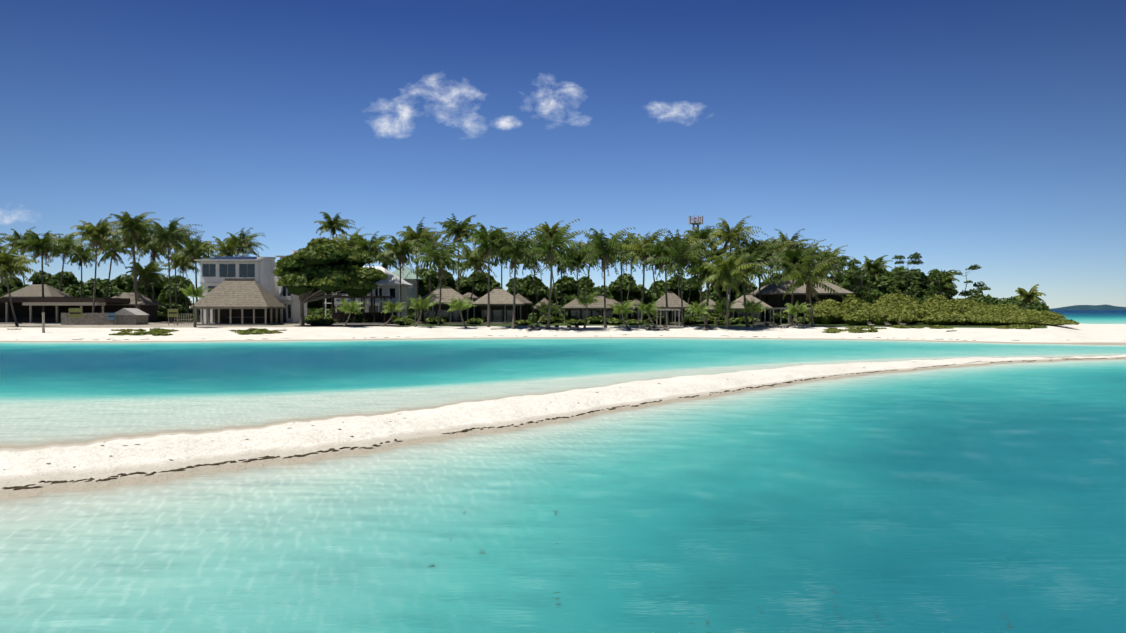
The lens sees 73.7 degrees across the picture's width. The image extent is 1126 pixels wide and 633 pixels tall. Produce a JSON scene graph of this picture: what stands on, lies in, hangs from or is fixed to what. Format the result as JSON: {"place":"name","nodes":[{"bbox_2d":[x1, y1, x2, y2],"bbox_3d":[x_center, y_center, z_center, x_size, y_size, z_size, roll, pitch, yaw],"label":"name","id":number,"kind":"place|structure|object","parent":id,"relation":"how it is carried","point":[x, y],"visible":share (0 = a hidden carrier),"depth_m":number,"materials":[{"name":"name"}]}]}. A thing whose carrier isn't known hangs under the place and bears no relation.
{"place":"outdoors","nodes":[
{"label":"outdoors","id":0,"kind":"place"},
{"bbox_2d":[2,284,74,297],"bbox_3d":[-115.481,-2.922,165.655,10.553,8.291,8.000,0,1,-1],"label":"thatched roof","id":1,"kind":"structure","parent":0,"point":[33,291],"depth_m":163.35,"materials":[{"name":"wicker"}]},
{"bbox_2d":[194,250,306,323],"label":"white house","id":2,"kind":"structure","parent":0,"point":[215,271],"depth_m":144.73,"materials":[{"name":"paint"}]},
{"bbox_2d":[0,310,1125,632],"bbox_3d":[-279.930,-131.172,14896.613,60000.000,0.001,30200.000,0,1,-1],"label":"sea water","id":3,"kind":"structure","parent":0,"point":[990,498],"depth_m":16.33,"materials":[{"name":"teal liquid"}]},
{"bbox_2d":[0,321,1125,498],"bbox_3d":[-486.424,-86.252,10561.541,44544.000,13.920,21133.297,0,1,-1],"label":"sand beach","id":4,"kind":"structure","parent":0,"point":[28,465],"depth_m":32.75,"materials":[{"name":"white sand"}]},
{"bbox_2d":[0,277,22,296],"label":"tree","id":5,"kind":"object","parent":4,"relation":"on","point":[12,288],"visible":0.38,"depth_m":197.32,"materials":[{"name":"green plant"}]},
{"bbox_2d":[2,227,44,286],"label":"coconut palm","id":6,"kind":"object","parent":4,"relation":"on","point":[17,236],"visible":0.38,"depth_m":177.19,"materials":[{"name":"green plant"}]},
{"bbox_2d":[0,245,48,325],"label":"coconut palm","id":7,"kind":"object","parent":4,"relation":"on","point":[9,267],"visible":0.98,"depth_m":121.47,"materials":[{"name":"green plant"}]},
{"bbox_2d":[10,230,75,311],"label":"coconut palm","id":8,"kind":"object","parent":4,"relation":"on","point":[46,245],"visible":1,"depth_m":152.00,"materials":[{"name":"green plant"}]},
{"bbox_2d":[21,270,83,290],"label":"tree","id":9,"kind":"object","parent":4,"relation":"on","point":[69,278],"visible":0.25,"depth_m":200.02,"materials":[{"name":"green plant"}]},
{"bbox_2d":[0,298,129,323],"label":"beach bar","id":10,"kind":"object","parent":4,"relation":"on","point":[28,310],"visible":0.75,"depth_m":150.59,"materials":[{"name":"brown wood"}]},
{"bbox_2d":[45,233,94,290],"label":"coconut palm","id":11,"kind":"object","parent":4,"relation":"on","point":[68,247],"visible":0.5,"depth_m":167.26,"materials":[{"name":"green plant"}]},
{"bbox_2d":[67,243,99,297],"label":"coconut palm","id":12,"kind":"object","parent":4,"relation":"on","point":[79,258],"visible":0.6,"depth_m":181.42,"materials":[{"name":"green plant"}]},
{"bbox_2d":[0,284,187,321],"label":"shrubs","id":13,"kind":"object","parent":4,"relation":"on","point":[74,290],"visible":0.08,"depth_m":181.59,"materials":[{"name":"green plant"}]},
{"bbox_2d":[66,216,124,312],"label":"coconut palm","id":14,"kind":"object","parent":4,"relation":"on","point":[101,233],"visible":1,"depth_m":138.51,"materials":[{"name":"green plant"}]},
{"bbox_2d":[61,308,148,324],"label":"stone wall","id":15,"kind":"structure","parent":4,"relation":"on","point":[129,316],"depth_m":134.14,"materials":[{"name":"stone"}]},
{"bbox_2d":[83,274,143,295],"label":"tree","id":16,"kind":"object","parent":4,"relation":"on","point":[127,285],"visible":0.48,"depth_m":194.23,"materials":[{"name":"green plant"}]},
{"bbox_2d":[81,234,149,297],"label":"coconut palm","id":17,"kind":"object","parent":4,"relation":"on","point":[111,253],"visible":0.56,"depth_m":162.03,"materials":[{"name":"green plant"}]},
{"bbox_2d":[107,211,160,308],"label":"coconut palm","id":18,"kind":"object","parent":4,"relation":"on","point":[132,226],"visible":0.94,"depth_m":147.21,"materials":[{"name":"green plant"}]},
{"bbox_2d":[106,292,163,322],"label":"thatched hut","id":19,"kind":"object","parent":4,"relation":"on","point":[148,305],"visible":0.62,"depth_m":159.13,"materials":[{"name":"wicker"}]},
{"bbox_2d":[112,227,166,309],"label":"coconut palm","id":20,"kind":"object","parent":4,"relation":"on","point":[129,244],"visible":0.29,"depth_m":157.20,"materials":[{"name":"green plant"}]},
{"bbox_2d":[108,328,178,335],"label":"beach vines","id":21,"kind":"object","parent":4,"relation":"on","point":[157,331],"visible":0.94,"depth_m":105.99,"materials":[{"name":"green plant"}]},
{"bbox_2d":[123,261,172,295],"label":"coconut palm","id":22,"kind":"object","parent":4,"relation":"on","point":[147,271],"visible":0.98,"depth_m":163.01,"materials":[{"name":"green plant"}]},
{"bbox_2d":[128,235,182,299],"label":"coconut palm","id":23,"kind":"object","parent":4,"relation":"on","point":[154,253],"visible":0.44,"depth_m":169.66,"materials":[{"name":"green plant"}]},
{"bbox_2d":[140,275,194,308],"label":"tree","id":24,"kind":"object","parent":4,"relation":"on","point":[161,294],"visible":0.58,"depth_m":199.32,"materials":[{"name":"green plant"}]},
{"bbox_2d":[144,217,206,322],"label":"coconut palm","id":25,"kind":"object","parent":4,"relation":"on","point":[172,231],"visible":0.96,"depth_m":157.47,"materials":[{"name":"green plant"}]},
{"bbox_2d":[160,249,205,313],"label":"coconut palm","id":26,"kind":"object","parent":4,"relation":"on","point":[186,266],"visible":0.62,"depth_m":187.34,"materials":[{"name":"green plant"}]},
{"bbox_2d":[179,283,212,326],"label":"young palm","id":27,"kind":"object","parent":4,"relation":"on","point":[190,291],"visible":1,"depth_m":115.57,"materials":[{"name":"green plant"}]},
{"bbox_2d":[173,234,224,321],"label":"coconut palm","id":28,"kind":"object","parent":4,"relation":"on","point":[199,250],"visible":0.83,"depth_m":165.71,"materials":[{"name":"green plant"}]},
{"bbox_2d":[174,278,285,324],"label":"beach pavilion","id":29,"kind":"structure","parent":4,"relation":"on","point":[240,301],"depth_m":132.48,"materials":[{"name":"plant"}]},
{"bbox_2d":[207,232,259,256],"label":"coconut palm","id":30,"kind":"object","parent":4,"relation":"on","point":[225,250],"visible":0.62,"depth_m":182.26,"materials":[{"name":"green plant"}]},
{"bbox_2d":[222,227,266,256],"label":"coconut palm","id":31,"kind":"object","parent":4,"relation":"on","point":[246,240],"visible":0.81,"depth_m":184.70,"materials":[{"name":"green plant"}]},
{"bbox_2d":[229,328,283,334],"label":"beach vines","id":32,"kind":"object","parent":4,"relation":"on","point":[253,330],"visible":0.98,"depth_m":108.96,"materials":[{"name":"green plant"}]},
{"bbox_2d":[272,237,387,325],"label":"broadleaf tree","id":33,"kind":"object","parent":4,"relation":"on","point":[323,264],"visible":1,"depth_m":123.40,"materials":[{"name":"green plant"}]},
{"bbox_2d":[314,212,359,238],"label":"coconut palm","id":34,"kind":"object","parent":4,"relation":"on","point":[329,224],"visible":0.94,"depth_m":178.51,"materials":[{"name":"green plant"}]},
{"bbox_2d":[335,298,368,326],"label":"young palm","id":35,"kind":"object","parent":4,"relation":"on","point":[346,307],"visible":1,"depth_m":119.95,"materials":[{"name":"green plant"}]},
{"bbox_2d":[330,227,376,261],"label":"coconut palm","id":36,"kind":"object","parent":4,"relation":"on","point":[342,240],"visible":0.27,"depth_m":171.91,"materials":[{"name":"green plant"}]},
{"bbox_2d":[323,266,412,323],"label":"lodge","id":37,"kind":"structure","parent":4,"relation":"on","point":[387,289],"depth_m":151.32,"materials":[{"name":"paint"}]},
{"bbox_2d":[346,232,394,311],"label":"coconut palm","id":38,"kind":"object","parent":4,"relation":"on","point":[374,247],"visible":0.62,"depth_m":149.75,"materials":[{"name":"green plant"}]},
{"bbox_2d":[380,300,407,326],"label":"young palm","id":39,"kind":"object","parent":4,"relation":"on","point":[391,306],"visible":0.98,"depth_m":122.81,"materials":[{"name":"green plant"}]},
{"bbox_2d":[377,231,426,317],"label":"coconut palm","id":40,"kind":"object","parent":4,"relation":"on","point":[399,249],"visible":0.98,"depth_m":139.93,"materials":[{"name":"green plant"}]},
{"bbox_2d":[392,266,422,303],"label":"green roof house","id":41,"kind":"structure","parent":4,"relation":"on","point":[411,290],"depth_m":190.09,"materials":[{"name":"metal"}]},
{"bbox_2d":[396,217,447,321],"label":"coconut palm","id":42,"kind":"object","parent":4,"relation":"on","point":[423,232],"visible":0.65,"depth_m":151.03,"materials":[{"name":"green plant"}]},
{"bbox_2d":[409,294,440,326],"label":"young palm","id":43,"kind":"object","parent":4,"relation":"on","point":[423,304],"visible":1,"depth_m":122.32,"materials":[{"name":"green plant"}]},
{"bbox_2d":[163,302,696,321],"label":"shrubs","id":44,"kind":"object","parent":4,"relation":"on","point":[410,311],"visible":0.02,"depth_m":176.28,"materials":[{"name":"green plant"}]},
{"bbox_2d":[415,268,455,296],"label":"tree","id":45,"kind":"object","parent":4,"relation":"on","point":[423,288],"visible":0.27,"depth_m":195.33,"materials":[{"name":"green plant"}]},
{"bbox_2d":[404,236,481,325],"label":"coconut palm","id":46,"kind":"object","parent":4,"relation":"on","point":[441,258],"visible":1,"depth_m":126.51,"materials":[{"name":"green plant"}]},
{"bbox_2d":[415,287,472,323],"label":"villa","id":47,"kind":"object","parent":4,"relation":"on","point":[449,316],"visible":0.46,"depth_m":141.68,"materials":[{"name":"beige plant"}]},
{"bbox_2d":[444,296,475,327],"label":"young palm","id":48,"kind":"object","parent":4,"relation":"on","point":[462,304],"visible":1,"depth_m":121.35,"materials":[{"name":"green plant"}]},
{"bbox_2d":[434,213,486,292],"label":"coconut palm","id":49,"kind":"object","parent":4,"relation":"on","point":[458,230],"visible":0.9,"depth_m":158.33,"materials":[{"name":"green plant"}]},
{"bbox_2d":[449,271,500,297],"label":"tree","id":50,"kind":"object","parent":4,"relation":"on","point":[480,289],"visible":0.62,"depth_m":200.19,"materials":[{"name":"green plant"}]},
{"bbox_2d":[451,245,504,314],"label":"coconut palm","id":51,"kind":"object","parent":4,"relation":"on","point":[477,264],"visible":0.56,"depth_m":147.95,"materials":[{"name":"green plant"}]},
{"bbox_2d":[465,222,524,326],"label":"coconut palm","id":52,"kind":"object","parent":4,"relation":"on","point":[484,236],"visible":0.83,"depth_m":123.19,"materials":[{"name":"green plant"}]},
{"bbox_2d":[471,287,524,323],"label":"villa","id":53,"kind":"object","parent":4,"relation":"on","point":[501,305],"visible":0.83,"depth_m":142.80,"materials":[{"name":"beige plant"}]},
{"bbox_2d":[485,226,556,328],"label":"coconut palm","id":54,"kind":"object","parent":4,"relation":"on","point":[519,251],"visible":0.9,"depth_m":121.57,"materials":[{"name":"green plant"}]},
{"bbox_2d":[506,274,554,313],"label":"tree","id":55,"kind":"object","parent":4,"relation":"on","point":[525,287],"visible":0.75,"depth_m":196.80,"materials":[{"name":"green plant"}]},
{"bbox_2d":[515,236,564,302],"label":"coconut palm","id":56,"kind":"object","parent":4,"relation":"on","point":[535,263],"visible":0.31,"depth_m":159.46,"materials":[{"name":"green plant"}]},
{"bbox_2d":[531,300,563,328],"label":"young palm","id":57,"kind":"object","parent":4,"relation":"on","point":[544,309],"visible":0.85,"depth_m":122.09,"materials":[{"name":"green plant"}]},
{"bbox_2d":[531,220,573,314],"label":"coconut palm","id":58,"kind":"object","parent":4,"relation":"on","point":[548,229],"visible":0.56,"depth_m":181.24,"materials":[{"name":"green plant"}]},
{"bbox_2d":[515,219,591,328],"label":"coconut palm","id":59,"kind":"object","parent":4,"relation":"on","point":[560,244],"visible":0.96,"depth_m":120.44,"materials":[{"name":"green plant"}]},
{"bbox_2d":[305,312,810,324],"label":"shrubs","id":60,"kind":"object","parent":4,"relation":"on","point":[314,319],"visible":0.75,"depth_m":137.48,"materials":[{"name":"green plant"}]},
{"bbox_2d":[2,357,1122,489],"bbox_3d":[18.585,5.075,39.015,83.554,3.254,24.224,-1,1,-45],"label":"seaweed wrack","id":61,"kind":"object","parent":4,"relation":"on","point":[154,472],"visible":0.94,"depth_m":21.14,"materials":[{"name":"plant"}]},
{"bbox_2d":[555,240,601,295],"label":"coconut palm","id":62,"kind":"object","parent":4,"relation":"on","point":[578,258],"visible":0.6,"depth_m":148.91,"materials":[{"name":"green plant"}]},
{"bbox_2d":[549,275,611,305],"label":"tree","id":63,"kind":"object","parent":4,"relation":"on","point":[569,288],"visible":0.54,"depth_m":201.74,"materials":[{"name":"green plant"}]},
{"bbox_2d":[574,290,601,327],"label":"young palm","id":64,"kind":"object","parent":4,"relation":"on","point":[583,298],"visible":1,"depth_m":122.69,"materials":[{"name":"green plant"}]},
{"bbox_2d":[561,295,619,323],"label":"villa","id":65,"kind":"object","parent":4,"relation":"on","point":[575,309],"visible":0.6,"depth_m":144.97,"materials":[{"name":"brown plant"}]},
{"bbox_2d":[576,227,649,327],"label":"coconut palm","id":66,"kind":"object","parent":4,"relation":"on","point":[601,247],"visible":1,"depth_m":123.90,"materials":[{"name":"green plant"}]},
{"bbox_2d":[606,300,637,329],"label":"young palm","id":67,"kind":"object","parent":4,"relation":"on","point":[622,308],"visible":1,"depth_m":120.92,"materials":[{"name":"green plant"}]},
{"bbox_2d":[607,273,656,304],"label":"tree","id":68,"kind":"object","parent":4,"relation":"on","point":[614,289],"visible":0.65,"depth_m":196.71,"materials":[{"name":"green plant"}]},
{"bbox_2d":[617,228,669,324],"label":"coconut palm","id":69,"kind":"object","parent":4,"relation":"on","point":[638,248],"visible":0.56,"depth_m":134.64,"materials":[{"name":"green plant"}]},
{"bbox_2d":[635,309,683,327],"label":"pergola","id":70,"kind":"object","parent":4,"relation":"on","point":[660,325],"visible":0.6,"depth_m":124.11,"materials":[{"name":"wood"}]},
{"bbox_2d":[639,232,693,324],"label":"coconut palm","id":71,"kind":"object","parent":4,"relation":"on","point":[657,250],"visible":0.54,"depth_m":129.60,"materials":[{"name":"green plant"}]},
{"bbox_2d":[651,291,689,323],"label":"villa","id":72,"kind":"object","parent":4,"relation":"on","point":[674,301],"visible":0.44,"depth_m":143.73,"materials":[{"name":"brown plant"}]},
{"bbox_2d":[649,275,702,304],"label":"tree","id":73,"kind":"object","parent":4,"relation":"on","point":[672,284],"visible":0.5,"depth_m":200.81,"materials":[{"name":"green plant"}]},
{"bbox_2d":[642,230,727,326],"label":"coconut palm","id":74,"kind":"object","parent":4,"relation":"on","point":[674,254],"visible":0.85,"depth_m":124.72,"materials":[{"name":"green plant"}]},
{"bbox_2d":[661,229,711,296],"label":"coconut palm","id":75,"kind":"object","parent":4,"relation":"on","point":[690,242],"visible":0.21,"depth_m":144.94,"materials":[{"name":"green plant"}]},
{"bbox_2d":[685,299,712,328],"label":"young palm","id":76,"kind":"object","parent":4,"relation":"on","point":[699,308],"visible":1,"depth_m":120.50,"materials":[{"name":"green plant"}]},
{"bbox_2d":[680,225,722,301],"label":"coconut palm","id":77,"kind":"object","parent":4,"relation":"on","point":[703,234],"visible":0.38,"depth_m":159.21,"materials":[{"name":"green plant"}]},
{"bbox_2d":[682,252,743,327],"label":"coconut palm","id":78,"kind":"object","parent":4,"relation":"on","point":[699,271],"visible":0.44,"depth_m":123.43,"materials":[{"name":"green plant"}]},
{"bbox_2d":[707,297,739,327],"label":"young palm","id":79,"kind":"object","parent":4,"relation":"on","point":[720,307],"visible":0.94,"depth_m":121.20,"materials":[{"name":"green plant"}]},
{"bbox_2d":[699,276,756,302],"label":"tree","id":80,"kind":"object","parent":4,"relation":"on","point":[713,295],"visible":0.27,"depth_m":196.52,"materials":[{"name":"green plant"}]},
{"bbox_2d":[701,252,764,328],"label":"coconut palm","id":81,"kind":"object","parent":4,"relation":"on","point":[729,269],"visible":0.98,"depth_m":118.42,"materials":[{"name":"green plant"}]},
{"bbox_2d":[705,215,767,316],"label":"coconut palm","id":82,"kind":"object","parent":4,"relation":"on","point":[733,235],"visible":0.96,"depth_m":150.36,"materials":[{"name":"green plant"}]},
{"bbox_2d":[725,294,772,323],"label":"villa","id":83,"kind":"object","parent":4,"relation":"on","point":[737,306],"visible":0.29,"depth_m":144.72,"materials":[{"name":"brown plant"}]},
{"bbox_2d":[713,243,790,326],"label":"coconut palm","id":84,"kind":"object","parent":4,"relation":"on","point":[754,258],"visible":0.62,"depth_m":123.27,"materials":[{"name":"green plant"}]},
{"bbox_2d":[738,298,769,327],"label":"young palm","id":85,"kind":"object","parent":4,"relation":"on","point":[750,306],"visible":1,"depth_m":120.39,"materials":[{"name":"green plant"}]},
{"bbox_2d":[738,237,787,299],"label":"coconut palm","id":86,"kind":"object","parent":4,"relation":"on","point":[752,247],"visible":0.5,"depth_m":151.62,"materials":[{"name":"green plant"}]},
{"bbox_2d":[765,229,817,260],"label":"coconut palm","id":87,"kind":"object","parent":4,"relation":"on","point":[785,239],"visible":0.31,"depth_m":165.22,"materials":[{"name":"green plant"}]},
{"bbox_2d":[783,300,810,327],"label":"young palm","id":88,"kind":"object","parent":4,"relation":"on","point":[796,308],"visible":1,"depth_m":119.88,"materials":[{"name":"green plant"}]},
{"bbox_2d":[751,278,853,322],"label":"villa","id":89,"kind":"object","parent":4,"relation":"on","point":[771,294],"visible":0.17,"depth_m":152.84,"materials":[{"name":"brown plant"}]},
{"bbox_2d":[768,244,837,324],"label":"coconut palm","id":90,"kind":"object","parent":4,"relation":"on","point":[796,257],"visible":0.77,"depth_m":125.95,"materials":[{"name":"green plant"}]},
{"bbox_2d":[776,255,849,326],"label":"coconut palm","id":91,"kind":"object","parent":4,"relation":"on","point":[808,278],"visible":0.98,"depth_m":122.44,"materials":[{"name":"green plant"}]},
{"bbox_2d":[817,252,855,288],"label":"scraggly tree","id":92,"kind":"object","parent":4,"relation":"on","point":[836,266],"visible":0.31,"depth_m":159.81,"materials":[{"name":"green plant"}]},
{"bbox_2d":[822,326,886,332],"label":"beach vines","id":93,"kind":"object","parent":4,"relation":"on","point":[850,329],"visible":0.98,"depth_m":114.18,"materials":[{"name":"green plant"}]},
{"bbox_2d":[841,267,882,301],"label":"scraggly tree","id":94,"kind":"object","parent":4,"relation":"on","point":[854,282],"visible":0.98,"depth_m":154.67,"materials":[{"name":"green plant"}]},
{"bbox_2d":[861,255,892,289],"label":"palm tree","id":95,"kind":"object","parent":4,"relation":"on","point":[877,264],"visible":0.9,"depth_m":170.47,"materials":[{"name":"green plant"}]},
{"bbox_2d":[864,266,908,290],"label":"tree","id":96,"kind":"object","parent":4,"relation":"on","point":[883,279],"visible":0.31,"depth_m":179.16,"materials":[{"name":"green plant"}]},
{"bbox_2d":[886,252,923,298],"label":"scraggly tree","id":97,"kind":"object","parent":4,"relation":"on","point":[916,255],"visible":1,"depth_m":155.05,"materials":[{"name":"green plant"}]},
{"bbox_2d":[892,268,957,298],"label":"tree","id":98,"kind":"object","parent":4,"relation":"on","point":[917,290],"visible":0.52,"depth_m":172.10,"materials":[{"name":"green plant"}]},
{"bbox_2d":[919,269,958,296],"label":"scraggly tree","id":99,"kind":"object","parent":4,"relation":"on","point":[933,287],"visible":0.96,"depth_m":156.21,"materials":[{"name":"green plant"}]},
{"bbox_2d":[805,292,1079,325],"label":"scrub","id":100,"kind":"object","parent":4,"relation":"on","point":[893,309],"visible":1,"depth_m":138.01,"materials":[{"name":"green plant"}]},
{"bbox_2d":[929,269,959,293],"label":"tree","id":101,"kind":"object","parent":4,"relation":"on","point":[947,279],"visible":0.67,"depth_m":161.46,"materials":[{"name":"green plant"}]},
{"bbox_2d":[843,284,1049,322],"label":"scrub","id":102,"kind":"object","parent":4,"relation":"on","point":[1011,301],"visible":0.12,"depth_m":168.02,"materials":[{"name":"green plant"}]},
{"bbox_2d":[953,264,990,299],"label":"scraggly tree","id":103,"kind":"object","parent":4,"relation":"on","point":[970,292],"visible":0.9,"depth_m":163.00,"materials":[{"name":"green plant"}]},
{"bbox_2d":[1015,284,1045,307],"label":"palm tree","id":104,"kind":"object","parent":4,"relation":"on","point":[1029,296],"visible":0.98,"depth_m":158.87,"materials":[{"name":"green plant"}]},
{"bbox_2d":[0,0,1125,308],"label":"sky","id":105,"kind":"structure","parent":0,"point":[990,135],"materials":[{"name":"blue"}]},
{"bbox_2d":[1050,304,1125,309],"bbox_3d":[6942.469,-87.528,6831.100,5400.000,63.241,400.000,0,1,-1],"label":"island terrain","id":106,"kind":"structure","parent":0,"point":[1093,307],"depth_m":6668.19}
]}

